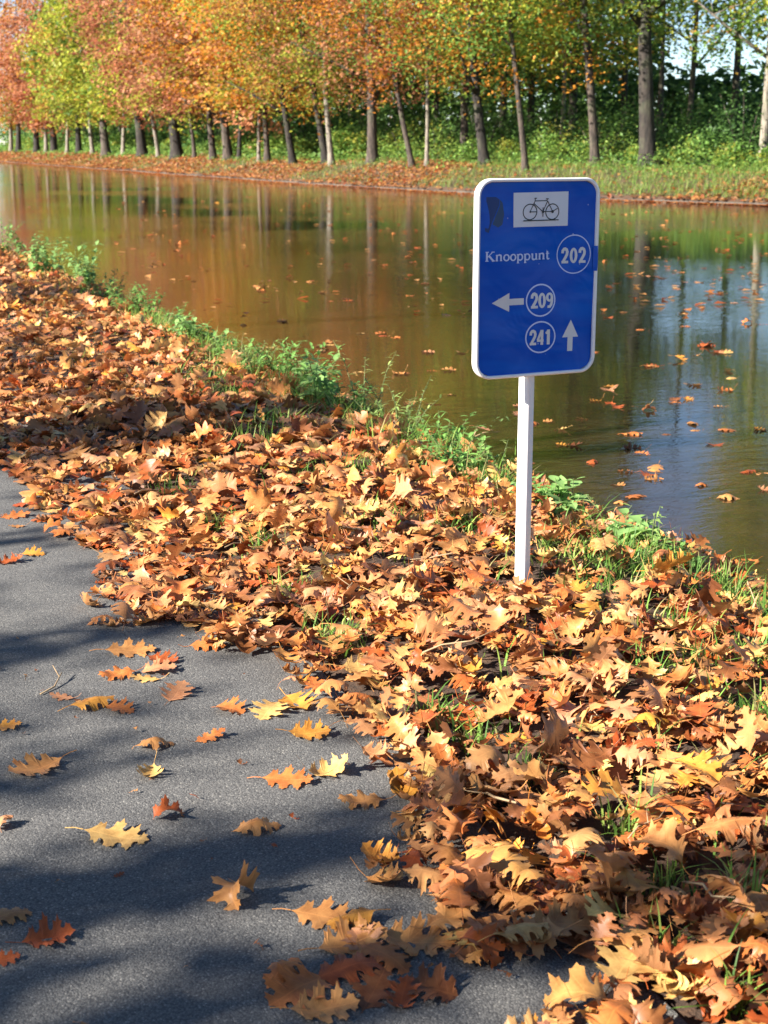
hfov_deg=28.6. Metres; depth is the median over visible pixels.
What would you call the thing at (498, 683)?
fallen leaf
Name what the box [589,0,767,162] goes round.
autumn tree
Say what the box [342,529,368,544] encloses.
fallen leaf
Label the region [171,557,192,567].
fallen leaf
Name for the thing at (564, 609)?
fallen leaf
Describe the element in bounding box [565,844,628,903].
fallen leaf
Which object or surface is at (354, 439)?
fallen leaf
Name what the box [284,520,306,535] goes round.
fallen leaf
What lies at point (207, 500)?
fallen leaf
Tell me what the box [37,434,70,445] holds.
fallen leaf
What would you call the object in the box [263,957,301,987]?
fallen leaf
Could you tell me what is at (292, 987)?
fallen leaf
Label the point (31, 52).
autumn tree
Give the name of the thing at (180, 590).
fallen leaf
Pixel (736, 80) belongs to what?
wood tree
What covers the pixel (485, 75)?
wood tree
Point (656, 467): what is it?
floating leaf
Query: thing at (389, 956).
fallen leaf
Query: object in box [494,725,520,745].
fallen leaf
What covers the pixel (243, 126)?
shrub
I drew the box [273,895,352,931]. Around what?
fallen leaf
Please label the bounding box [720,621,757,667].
fallen leaf
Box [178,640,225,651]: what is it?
fallen leaf
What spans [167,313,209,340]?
weed plant
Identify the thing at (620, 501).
floating leaf
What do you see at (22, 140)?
shrub
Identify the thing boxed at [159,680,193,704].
fallen leaf
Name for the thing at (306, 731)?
fallen leaf
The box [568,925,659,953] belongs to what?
fallen leaf
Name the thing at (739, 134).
shrub
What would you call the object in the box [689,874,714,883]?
fallen leaf
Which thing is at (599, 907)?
fallen leaf
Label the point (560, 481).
weed plant
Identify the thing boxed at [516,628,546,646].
fallen leaf
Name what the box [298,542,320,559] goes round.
fallen leaf
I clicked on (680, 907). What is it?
fallen leaf
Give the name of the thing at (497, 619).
fallen leaf
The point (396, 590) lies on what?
fallen leaf
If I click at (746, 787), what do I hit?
fallen leaf
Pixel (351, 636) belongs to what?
fallen leaf
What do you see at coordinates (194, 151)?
autumn tree
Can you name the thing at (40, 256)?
weed plant
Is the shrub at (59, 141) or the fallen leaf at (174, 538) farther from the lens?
the shrub at (59, 141)
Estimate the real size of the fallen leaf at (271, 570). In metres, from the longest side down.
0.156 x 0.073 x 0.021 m
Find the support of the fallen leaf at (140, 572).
on the leaf litter at (620, 1004)
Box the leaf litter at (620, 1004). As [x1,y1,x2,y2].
[0,244,767,1023]
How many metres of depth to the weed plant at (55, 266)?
16.50 m
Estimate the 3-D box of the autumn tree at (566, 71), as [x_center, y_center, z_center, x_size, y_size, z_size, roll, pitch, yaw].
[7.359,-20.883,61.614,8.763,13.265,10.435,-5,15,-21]
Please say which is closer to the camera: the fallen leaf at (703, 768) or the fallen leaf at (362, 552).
the fallen leaf at (703, 768)
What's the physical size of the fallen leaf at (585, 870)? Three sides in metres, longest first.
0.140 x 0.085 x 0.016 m
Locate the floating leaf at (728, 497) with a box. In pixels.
[709,494,739,500]
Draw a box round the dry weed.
[466,417,510,441]
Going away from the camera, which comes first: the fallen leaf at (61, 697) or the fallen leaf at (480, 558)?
the fallen leaf at (61, 697)
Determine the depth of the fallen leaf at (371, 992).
2.55 m
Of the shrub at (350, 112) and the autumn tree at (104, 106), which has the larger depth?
the autumn tree at (104, 106)
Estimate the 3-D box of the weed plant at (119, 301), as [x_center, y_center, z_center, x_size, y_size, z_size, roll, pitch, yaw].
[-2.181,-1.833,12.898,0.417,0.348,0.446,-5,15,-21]
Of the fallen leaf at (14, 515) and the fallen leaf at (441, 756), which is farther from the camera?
the fallen leaf at (14, 515)
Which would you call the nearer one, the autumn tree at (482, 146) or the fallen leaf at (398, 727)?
the fallen leaf at (398, 727)
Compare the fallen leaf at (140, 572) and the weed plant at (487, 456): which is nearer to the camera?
the fallen leaf at (140, 572)
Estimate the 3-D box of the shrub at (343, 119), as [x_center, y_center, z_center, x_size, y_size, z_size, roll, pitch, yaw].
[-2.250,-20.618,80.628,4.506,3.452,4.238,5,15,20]
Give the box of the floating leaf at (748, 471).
[740,469,755,473]
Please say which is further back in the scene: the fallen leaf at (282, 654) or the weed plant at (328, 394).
the weed plant at (328, 394)
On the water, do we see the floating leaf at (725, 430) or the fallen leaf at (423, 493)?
the floating leaf at (725, 430)
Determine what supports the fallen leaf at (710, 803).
on the leaf litter at (620, 1004)
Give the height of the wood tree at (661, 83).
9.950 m
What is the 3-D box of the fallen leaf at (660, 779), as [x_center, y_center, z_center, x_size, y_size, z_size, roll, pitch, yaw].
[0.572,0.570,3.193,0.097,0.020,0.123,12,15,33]
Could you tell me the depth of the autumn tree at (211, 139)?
85.68 m
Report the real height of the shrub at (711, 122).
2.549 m
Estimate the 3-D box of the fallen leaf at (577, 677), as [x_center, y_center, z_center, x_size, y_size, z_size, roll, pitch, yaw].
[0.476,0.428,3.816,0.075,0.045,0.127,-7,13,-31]
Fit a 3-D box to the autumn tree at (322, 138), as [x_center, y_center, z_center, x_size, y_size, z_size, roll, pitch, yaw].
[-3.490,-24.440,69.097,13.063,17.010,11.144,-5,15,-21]
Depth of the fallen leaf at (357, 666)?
4.06 m
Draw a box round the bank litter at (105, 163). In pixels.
[0,149,767,201]
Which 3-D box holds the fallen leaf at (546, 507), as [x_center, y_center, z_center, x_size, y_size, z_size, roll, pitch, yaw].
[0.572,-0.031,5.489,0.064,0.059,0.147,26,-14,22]
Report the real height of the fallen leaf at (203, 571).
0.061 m
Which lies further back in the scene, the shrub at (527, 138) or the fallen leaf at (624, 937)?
the shrub at (527, 138)
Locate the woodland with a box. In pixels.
[0,11,764,155]
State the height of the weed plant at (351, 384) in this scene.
0.465 m
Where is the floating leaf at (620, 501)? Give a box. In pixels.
[613,500,627,504]
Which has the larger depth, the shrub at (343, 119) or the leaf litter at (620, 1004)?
the shrub at (343, 119)
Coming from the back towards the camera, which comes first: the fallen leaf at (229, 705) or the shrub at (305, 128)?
the shrub at (305, 128)
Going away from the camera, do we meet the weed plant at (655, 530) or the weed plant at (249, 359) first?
the weed plant at (655, 530)
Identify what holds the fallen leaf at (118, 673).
on the path
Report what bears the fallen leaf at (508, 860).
on the leaf litter at (620, 1004)
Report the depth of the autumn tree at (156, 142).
98.54 m
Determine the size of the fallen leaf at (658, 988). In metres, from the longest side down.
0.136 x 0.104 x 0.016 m
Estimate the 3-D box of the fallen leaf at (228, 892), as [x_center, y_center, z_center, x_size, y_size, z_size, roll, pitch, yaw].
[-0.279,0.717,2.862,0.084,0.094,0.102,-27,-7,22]
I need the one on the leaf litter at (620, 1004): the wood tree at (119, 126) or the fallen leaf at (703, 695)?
the fallen leaf at (703, 695)
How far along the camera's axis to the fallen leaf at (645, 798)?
3.13 m
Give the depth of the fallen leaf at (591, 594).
4.54 m
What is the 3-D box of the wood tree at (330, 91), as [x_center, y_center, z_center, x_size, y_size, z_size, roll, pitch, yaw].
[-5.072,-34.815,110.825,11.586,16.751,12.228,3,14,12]
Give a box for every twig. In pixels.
[40,665,61,694]
[134,486,163,493]
[224,535,256,547]
[336,574,352,596]
[406,553,452,562]
[422,627,493,652]
[463,789,516,803]
[589,704,604,722]
[627,805,668,838]
[668,751,718,759]
[682,881,734,897]
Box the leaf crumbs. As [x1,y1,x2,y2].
[0,448,514,1023]
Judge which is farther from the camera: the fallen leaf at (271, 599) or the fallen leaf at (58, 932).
the fallen leaf at (271, 599)
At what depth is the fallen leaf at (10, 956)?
2.66 m
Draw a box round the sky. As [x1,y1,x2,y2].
[0,0,767,143]
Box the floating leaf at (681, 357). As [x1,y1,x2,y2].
[670,355,687,360]
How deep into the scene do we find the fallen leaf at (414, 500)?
5.61 m
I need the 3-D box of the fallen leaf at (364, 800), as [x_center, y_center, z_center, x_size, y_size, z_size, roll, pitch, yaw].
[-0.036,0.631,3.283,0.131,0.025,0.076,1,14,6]
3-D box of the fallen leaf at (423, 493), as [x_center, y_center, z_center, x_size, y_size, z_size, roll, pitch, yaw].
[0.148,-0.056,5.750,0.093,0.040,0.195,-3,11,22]
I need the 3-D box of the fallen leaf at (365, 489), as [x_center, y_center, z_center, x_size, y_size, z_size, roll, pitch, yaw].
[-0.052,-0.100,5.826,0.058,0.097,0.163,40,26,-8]
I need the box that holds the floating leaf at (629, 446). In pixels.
[623,442,649,450]
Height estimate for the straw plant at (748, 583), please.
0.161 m
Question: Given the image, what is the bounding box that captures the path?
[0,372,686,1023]
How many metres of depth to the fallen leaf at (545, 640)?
4.06 m
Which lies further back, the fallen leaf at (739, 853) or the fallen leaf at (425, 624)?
the fallen leaf at (425, 624)
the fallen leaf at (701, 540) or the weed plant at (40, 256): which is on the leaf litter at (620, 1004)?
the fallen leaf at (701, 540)
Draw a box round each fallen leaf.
[0,509,29,518]
[0,552,21,563]
[0,718,21,730]
[0,815,13,832]
[0,906,32,924]
[0,949,20,966]
[6,912,74,947]
[8,750,76,775]
[9,522,29,527]
[17,470,37,481]
[20,544,43,555]
[33,407,53,422]
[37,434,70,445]
[43,528,73,534]
[45,461,73,471]
[49,692,77,700]
[58,695,114,711]
[65,818,148,850]
[74,432,86,447]
[80,592,99,605]
[85,499,111,517]
[87,572,115,599]
[89,637,155,657]
[91,438,121,447]
[91,547,130,561]
[98,664,146,680]
[99,527,120,535]
[100,697,134,713]
[109,602,136,630]
[112,872,123,876]
[114,544,152,551]
[116,550,149,583]
[116,584,152,602]
[118,454,137,464]
[124,495,157,508]
[126,554,149,568]
[129,673,163,682]
[132,737,174,750]
[134,514,182,527]
[135,541,170,553]
[136,752,163,776]
[138,649,177,662]
[141,656,175,672]
[143,491,161,499]
[145,587,172,613]
[153,795,183,816]
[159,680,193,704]
[163,576,198,601]
[166,536,185,543]
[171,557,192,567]
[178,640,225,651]
[185,728,224,742]
[189,529,215,542]
[191,565,219,577]
[193,488,222,511]
[194,596,226,608]
[199,603,244,630]
[207,425,226,442]
[207,471,238,491]
[207,859,259,910]
[214,610,234,628]
[216,695,245,714]
[232,594,269,632]
[232,817,281,835]
[246,552,272,567]
[246,625,283,644]
[247,585,284,606]
[247,765,312,789]
[248,699,288,719]
[259,562,298,573]
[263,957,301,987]
[263,962,330,1008]
[265,504,288,527]
[267,445,297,467]
[267,499,301,506]
[268,480,288,502]
[270,484,301,494]
[270,980,359,1023]
[271,642,304,662]
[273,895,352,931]
[277,687,316,708]
[277,717,330,739]
[279,632,303,657]
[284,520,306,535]
[287,504,306,513]
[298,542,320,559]
[298,912,387,954]
[301,450,340,457]
[301,586,325,606]
[302,639,351,656]
[302,753,347,776]
[306,507,322,524]
[310,697,347,727]
[313,589,348,606]
[315,679,351,696]
[317,488,346,525]
[317,507,341,542]
[318,951,383,986]
[319,493,352,513]
[321,487,350,496]
[321,623,359,635]
[325,465,346,481]
[326,652,384,672]
[326,907,390,928]
[327,557,356,573]
[337,789,396,809]
[339,571,381,584]
[339,628,360,642]
[340,922,382,960]
[342,438,366,447]
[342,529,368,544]
[343,541,391,564]
[344,495,381,512]
[345,934,411,975]
[349,968,399,1012]
[351,646,389,656]
[356,910,455,956]
[358,652,392,669]
[360,555,394,575]
[360,578,420,600]
[360,838,411,862]
[362,476,380,493]
[362,697,388,721]
[367,609,405,618]
[369,593,391,607]
[375,511,405,529]
[383,674,425,701]
[384,711,413,742]
[384,974,420,1007]
[386,753,418,769]
[387,473,420,501]
[399,609,447,642]
[400,703,441,723]
[402,604,428,613]
[405,606,420,615]
[407,494,425,506]
[407,637,421,673]
[407,961,457,1004]
[408,560,449,586]
[409,790,439,810]
[410,902,478,932]
[411,516,433,534]
[413,560,448,572]
[416,490,435,498]
[417,780,434,792]
[417,821,441,838]
[419,455,438,460]
[425,721,449,752]
[426,844,464,864]
[430,743,464,772]
[431,649,470,663]
[433,764,464,797]
[434,789,483,821]
[435,474,462,494]
[435,805,477,841]
[435,878,478,923]
[437,558,462,569]
[439,489,455,511]
[442,585,483,619]
[442,631,478,641]
[448,620,483,636]
[449,586,473,597]
[452,683,524,721]
[454,466,477,481]
[455,919,509,953]
[460,843,530,885]
[462,556,493,575]
[464,568,500,585]
[464,743,504,775]
[465,539,485,552]
[477,922,549,945]
[478,807,505,832]
[479,597,509,630]
[479,780,527,792]
[480,575,502,593]
[481,498,508,521]
[482,604,516,623]
[484,517,510,524]
[487,674,519,691]
[494,600,527,605]
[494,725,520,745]
[501,797,526,821]
[504,458,516,474]
[505,643,555,666]
[511,869,552,889]
[512,580,535,587]
[512,678,543,702]
[512,703,568,754]
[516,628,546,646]
[517,679,547,690]
[524,778,564,803]
[527,612,570,631]
[528,594,565,612]
[528,638,561,655]
[531,487,539,501]
[531,658,562,675]
[532,492,547,500]
[532,492,550,514]
[534,524,566,535]
[534,536,557,557]
[534,895,593,936]
[539,680,572,711]
[540,583,554,594]
[542,806,570,833]
[544,588,583,600]
[545,758,585,772]
[551,599,574,617]
[558,614,590,637]
[558,671,590,685]
[559,623,583,645]
[559,733,614,742]
[562,579,607,598]
[562,827,606,865]
[563,529,600,542]
[565,727,626,773]
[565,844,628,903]
[566,782,596,813]
[566,861,618,884]
[568,617,654,657]
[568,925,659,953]
[570,505,603,515]
[570,572,593,591]
[570,600,602,619]
[575,627,620,648]
[576,701,614,733]
[578,671,599,697]
[580,590,601,600]
[580,661,617,677]
[583,889,628,917]
[584,839,647,884]
[590,534,619,556]
[594,634,622,641]
[595,935,653,993]
[598,851,640,866]
[601,609,637,627]
[601,699,640,719]
[604,679,627,700]
[611,580,634,599]
[611,737,664,753]
[613,855,659,899]
[619,712,668,730]
[623,890,680,917]
[624,766,658,808]
[625,794,665,835]
[628,817,688,874]
[631,578,671,590]
[636,770,674,788]
[642,680,663,712]
[643,548,693,570]
[649,961,705,999]
[650,549,667,560]
[651,645,676,658]
[651,938,690,994]
[654,616,697,628]
[658,784,700,805]
[659,749,724,782]
[661,648,693,683]
[672,895,706,913]
[678,816,761,844]
[679,693,719,723]
[683,567,721,609]
[684,532,711,555]
[686,627,709,638]
[686,690,718,701]
[687,673,726,688]
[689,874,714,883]
[695,588,718,621]
[696,965,758,1015]
[699,915,727,942]
[700,791,714,819]
[701,658,739,682]
[702,632,732,654]
[702,714,735,728]
[705,875,757,936]
[706,555,714,565]
[714,908,766,949]
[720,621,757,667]
[723,763,762,790]
[727,597,757,614]
[728,614,761,636]
[730,844,752,860]
[734,705,757,764]
[735,782,767,797]
[736,935,767,964]
[739,634,767,664]
[744,579,767,593]
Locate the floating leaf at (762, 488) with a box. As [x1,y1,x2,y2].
[758,484,767,490]
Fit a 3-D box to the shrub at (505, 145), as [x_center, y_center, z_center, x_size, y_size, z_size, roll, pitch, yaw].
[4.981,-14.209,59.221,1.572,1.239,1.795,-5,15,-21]
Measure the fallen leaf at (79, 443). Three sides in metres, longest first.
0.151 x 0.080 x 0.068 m
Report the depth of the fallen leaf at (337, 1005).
2.51 m
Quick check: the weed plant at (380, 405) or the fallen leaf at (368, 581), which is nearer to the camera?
the fallen leaf at (368, 581)
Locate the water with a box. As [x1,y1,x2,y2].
[0,162,767,593]
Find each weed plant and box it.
[0,213,22,251]
[3,225,50,262]
[16,237,70,273]
[55,246,104,283]
[63,240,102,288]
[80,268,127,298]
[103,279,149,311]
[122,288,166,315]
[156,302,196,323]
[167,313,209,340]
[188,321,234,343]
[211,333,254,363]
[231,340,276,373]
[244,337,313,376]
[274,337,343,379]
[292,352,341,402]
[302,366,376,409]
[335,344,398,408]
[348,392,388,423]
[364,377,440,427]
[409,411,475,449]
[413,425,493,474]
[459,440,511,478]
[509,481,539,492]
[532,474,563,506]
[545,475,591,520]
[579,495,642,523]
[604,508,668,556]
[644,540,704,571]
[646,506,667,555]
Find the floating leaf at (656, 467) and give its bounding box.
[647,461,663,471]
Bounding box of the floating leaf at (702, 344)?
[700,340,713,346]
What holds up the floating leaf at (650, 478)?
on the water
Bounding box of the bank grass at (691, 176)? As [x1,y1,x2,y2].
[6,150,767,199]
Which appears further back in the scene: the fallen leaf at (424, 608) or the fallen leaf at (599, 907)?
the fallen leaf at (424, 608)
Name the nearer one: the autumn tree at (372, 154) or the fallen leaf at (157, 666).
the fallen leaf at (157, 666)
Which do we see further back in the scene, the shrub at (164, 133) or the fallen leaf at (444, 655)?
the shrub at (164, 133)
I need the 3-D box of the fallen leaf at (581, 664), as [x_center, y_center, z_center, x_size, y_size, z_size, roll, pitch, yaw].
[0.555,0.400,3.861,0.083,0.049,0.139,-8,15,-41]
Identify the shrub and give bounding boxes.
[5,134,31,148]
[23,135,49,148]
[24,127,58,145]
[57,126,93,143]
[57,138,69,147]
[63,131,99,147]
[69,124,99,145]
[96,129,121,142]
[97,120,132,144]
[109,130,134,150]
[120,134,153,151]
[125,119,164,148]
[127,109,186,146]
[149,125,187,146]
[151,115,197,143]
[159,138,169,150]
[178,110,227,145]
[181,127,216,146]
[184,142,207,153]
[197,135,221,152]
[200,116,248,138]
[215,130,256,155]
[221,120,273,150]
[228,112,270,135]
[238,129,302,157]
[251,120,298,155]
[252,109,306,138]
[255,91,341,148]
[277,106,345,156]
[286,137,319,156]
[303,98,366,156]
[313,122,356,159]
[323,102,366,138]
[336,126,389,161]
[337,97,424,156]
[341,104,424,155]
[363,116,424,157]
[364,91,436,155]
[394,107,436,155]
[394,120,458,159]
[398,93,475,158]
[418,116,459,157]
[429,90,532,154]
[429,97,523,157]
[450,132,500,161]
[489,100,554,158]
[489,110,544,156]
[491,135,532,161]
[506,87,605,160]
[510,118,584,162]
[531,87,611,157]
[541,67,664,162]
[553,112,658,163]
[566,106,633,157]
[599,83,711,160]
[600,83,693,157]
[614,142,665,165]
[655,76,735,163]
[657,98,753,161]
[660,129,720,166]
[675,72,765,163]
[699,136,758,169]
[705,90,761,158]
[743,143,767,168]
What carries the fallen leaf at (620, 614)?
on the leaf litter at (620, 1004)
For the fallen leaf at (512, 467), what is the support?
on the leaf litter at (620, 1004)
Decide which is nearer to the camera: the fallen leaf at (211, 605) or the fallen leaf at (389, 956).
the fallen leaf at (389, 956)
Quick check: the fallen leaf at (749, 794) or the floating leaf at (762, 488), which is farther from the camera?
the floating leaf at (762, 488)
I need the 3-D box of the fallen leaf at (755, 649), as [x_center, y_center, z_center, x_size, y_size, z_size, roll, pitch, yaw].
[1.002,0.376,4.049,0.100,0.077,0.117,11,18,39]
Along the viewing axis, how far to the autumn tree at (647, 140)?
50.84 m
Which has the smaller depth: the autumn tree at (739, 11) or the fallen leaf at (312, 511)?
the fallen leaf at (312, 511)
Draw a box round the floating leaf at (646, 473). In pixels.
[641,470,654,476]
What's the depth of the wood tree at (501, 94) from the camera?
73.15 m
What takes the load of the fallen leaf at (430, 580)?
on the leaf litter at (620, 1004)
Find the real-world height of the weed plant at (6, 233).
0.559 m
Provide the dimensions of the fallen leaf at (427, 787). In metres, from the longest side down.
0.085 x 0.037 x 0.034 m
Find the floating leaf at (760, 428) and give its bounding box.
[753,427,767,430]
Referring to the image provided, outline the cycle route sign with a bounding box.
[472,177,599,581]
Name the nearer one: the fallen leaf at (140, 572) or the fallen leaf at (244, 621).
the fallen leaf at (244, 621)
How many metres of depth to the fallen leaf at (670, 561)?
4.83 m
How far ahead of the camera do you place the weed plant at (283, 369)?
9.21 m
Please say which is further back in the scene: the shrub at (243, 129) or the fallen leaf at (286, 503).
the shrub at (243, 129)
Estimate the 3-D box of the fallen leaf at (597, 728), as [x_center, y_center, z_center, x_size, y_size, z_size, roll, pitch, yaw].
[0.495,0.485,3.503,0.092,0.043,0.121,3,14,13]
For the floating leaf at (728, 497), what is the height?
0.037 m
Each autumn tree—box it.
[0,0,53,151]
[0,0,71,153]
[0,0,87,151]
[0,68,30,150]
[6,0,123,152]
[10,59,70,151]
[16,0,161,155]
[24,43,86,152]
[49,0,185,156]
[51,33,113,153]
[66,0,218,158]
[73,34,157,153]
[100,0,286,159]
[100,9,179,157]
[106,0,319,160]
[126,5,234,157]
[148,0,363,160]
[153,0,402,164]
[176,0,278,158]
[176,0,396,163]
[189,0,304,161]
[193,0,428,166]
[238,0,455,163]
[278,0,482,167]
[325,0,504,166]
[338,0,604,166]
[355,0,577,158]
[400,0,636,171]
[460,0,637,160]
[479,0,688,166]
[566,0,763,167]
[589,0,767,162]
[648,0,767,167]
[694,0,767,82]
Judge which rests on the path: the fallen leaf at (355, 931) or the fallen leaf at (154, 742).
the fallen leaf at (154, 742)
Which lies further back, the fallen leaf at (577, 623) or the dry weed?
the dry weed
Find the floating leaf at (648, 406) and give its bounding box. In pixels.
[642,404,655,410]
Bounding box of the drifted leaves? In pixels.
[0,161,767,314]
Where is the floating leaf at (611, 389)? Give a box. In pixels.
[601,385,617,390]
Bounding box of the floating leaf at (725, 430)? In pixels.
[718,429,735,431]
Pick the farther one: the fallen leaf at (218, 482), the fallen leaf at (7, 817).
the fallen leaf at (218, 482)
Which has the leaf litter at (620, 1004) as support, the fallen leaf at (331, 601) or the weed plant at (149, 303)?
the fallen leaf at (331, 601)
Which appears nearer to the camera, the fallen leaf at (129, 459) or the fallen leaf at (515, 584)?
the fallen leaf at (515, 584)
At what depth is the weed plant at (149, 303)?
12.82 m
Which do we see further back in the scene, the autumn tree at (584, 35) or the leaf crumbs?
the autumn tree at (584, 35)
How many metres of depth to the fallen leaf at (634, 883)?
2.81 m
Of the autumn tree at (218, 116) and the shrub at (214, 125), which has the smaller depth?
the autumn tree at (218, 116)
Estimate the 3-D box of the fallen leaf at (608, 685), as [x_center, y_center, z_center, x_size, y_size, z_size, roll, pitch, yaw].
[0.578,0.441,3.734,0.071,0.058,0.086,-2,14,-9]
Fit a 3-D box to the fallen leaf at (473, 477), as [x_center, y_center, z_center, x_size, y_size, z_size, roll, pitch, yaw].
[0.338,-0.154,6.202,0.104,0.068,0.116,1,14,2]
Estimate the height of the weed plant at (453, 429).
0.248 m
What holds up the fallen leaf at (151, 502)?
on the leaf litter at (620, 1004)
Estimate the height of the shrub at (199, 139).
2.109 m
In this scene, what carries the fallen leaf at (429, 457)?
on the leaf litter at (620, 1004)
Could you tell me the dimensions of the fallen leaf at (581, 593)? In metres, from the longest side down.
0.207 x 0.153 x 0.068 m
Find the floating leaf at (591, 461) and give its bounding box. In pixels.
[587,459,597,463]
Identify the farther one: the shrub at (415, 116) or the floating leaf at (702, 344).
the shrub at (415, 116)
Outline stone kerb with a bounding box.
[2,161,767,205]
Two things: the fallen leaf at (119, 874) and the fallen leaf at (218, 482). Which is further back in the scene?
the fallen leaf at (218, 482)
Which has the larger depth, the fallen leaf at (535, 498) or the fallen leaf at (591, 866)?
the fallen leaf at (535, 498)
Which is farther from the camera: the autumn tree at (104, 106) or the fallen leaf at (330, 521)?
the autumn tree at (104, 106)
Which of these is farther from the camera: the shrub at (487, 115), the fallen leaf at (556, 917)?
the shrub at (487, 115)
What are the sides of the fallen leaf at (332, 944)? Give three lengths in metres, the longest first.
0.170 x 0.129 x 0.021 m
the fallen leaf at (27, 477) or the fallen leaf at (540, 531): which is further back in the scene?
the fallen leaf at (27, 477)
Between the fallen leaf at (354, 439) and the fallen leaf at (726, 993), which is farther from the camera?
the fallen leaf at (354, 439)
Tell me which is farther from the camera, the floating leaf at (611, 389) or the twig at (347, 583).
the floating leaf at (611, 389)
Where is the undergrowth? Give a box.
[0,140,767,185]
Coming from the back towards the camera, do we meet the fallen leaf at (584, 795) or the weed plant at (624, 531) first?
the weed plant at (624, 531)
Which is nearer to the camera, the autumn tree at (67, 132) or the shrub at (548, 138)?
the shrub at (548, 138)
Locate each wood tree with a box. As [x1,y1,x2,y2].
[73,0,153,132]
[117,2,179,129]
[140,0,202,139]
[224,0,346,152]
[288,0,377,122]
[293,7,407,117]
[326,3,451,125]
[349,0,509,127]
[376,17,526,146]
[380,0,608,155]
[443,0,694,157]
[451,1,615,156]
[588,0,680,156]
[623,0,721,158]
[685,0,767,149]
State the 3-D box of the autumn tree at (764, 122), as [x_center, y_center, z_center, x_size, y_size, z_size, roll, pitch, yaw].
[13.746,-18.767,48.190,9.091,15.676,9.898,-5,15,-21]
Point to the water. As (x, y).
(72, 208)
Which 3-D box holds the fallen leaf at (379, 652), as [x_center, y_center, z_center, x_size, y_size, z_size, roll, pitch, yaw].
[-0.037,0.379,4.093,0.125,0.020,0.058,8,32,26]
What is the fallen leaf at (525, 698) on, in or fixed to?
on the leaf litter at (620, 1004)
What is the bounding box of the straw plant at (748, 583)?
[747,581,761,616]
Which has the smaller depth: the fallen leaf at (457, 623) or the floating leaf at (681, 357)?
the fallen leaf at (457, 623)
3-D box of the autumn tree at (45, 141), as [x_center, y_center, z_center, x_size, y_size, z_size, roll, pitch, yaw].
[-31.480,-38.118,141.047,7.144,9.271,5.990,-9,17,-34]
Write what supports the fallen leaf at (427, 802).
on the leaf litter at (620, 1004)
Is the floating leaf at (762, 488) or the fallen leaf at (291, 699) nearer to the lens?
the fallen leaf at (291, 699)
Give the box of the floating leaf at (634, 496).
[626,494,646,497]
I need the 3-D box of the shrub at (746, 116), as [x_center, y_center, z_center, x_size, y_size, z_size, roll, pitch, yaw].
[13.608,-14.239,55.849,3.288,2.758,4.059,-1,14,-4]
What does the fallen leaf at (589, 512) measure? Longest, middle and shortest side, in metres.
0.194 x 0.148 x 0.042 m
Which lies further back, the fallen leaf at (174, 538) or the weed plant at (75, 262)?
the weed plant at (75, 262)
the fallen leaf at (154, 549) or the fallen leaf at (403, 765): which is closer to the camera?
the fallen leaf at (403, 765)
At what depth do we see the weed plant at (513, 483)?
6.12 m
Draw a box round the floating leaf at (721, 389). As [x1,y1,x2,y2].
[718,383,737,391]
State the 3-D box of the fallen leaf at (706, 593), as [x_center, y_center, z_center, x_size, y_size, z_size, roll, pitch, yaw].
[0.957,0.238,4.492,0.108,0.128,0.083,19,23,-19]
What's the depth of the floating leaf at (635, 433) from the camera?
9.04 m
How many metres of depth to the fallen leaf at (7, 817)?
3.17 m
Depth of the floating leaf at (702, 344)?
12.99 m
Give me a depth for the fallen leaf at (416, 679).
3.82 m
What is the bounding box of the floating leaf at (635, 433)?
[619,432,642,435]
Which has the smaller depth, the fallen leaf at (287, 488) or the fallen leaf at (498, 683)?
the fallen leaf at (498, 683)
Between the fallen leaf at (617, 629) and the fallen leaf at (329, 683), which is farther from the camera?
the fallen leaf at (617, 629)
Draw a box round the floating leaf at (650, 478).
[640,472,663,481]
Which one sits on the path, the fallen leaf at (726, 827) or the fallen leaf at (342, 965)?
the fallen leaf at (342, 965)
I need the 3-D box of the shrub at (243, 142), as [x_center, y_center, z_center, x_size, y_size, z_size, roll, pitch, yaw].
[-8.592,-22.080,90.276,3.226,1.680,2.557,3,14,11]
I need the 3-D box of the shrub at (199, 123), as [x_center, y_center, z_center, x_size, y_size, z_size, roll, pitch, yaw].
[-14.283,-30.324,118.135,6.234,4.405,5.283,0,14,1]
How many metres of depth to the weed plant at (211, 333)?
10.88 m

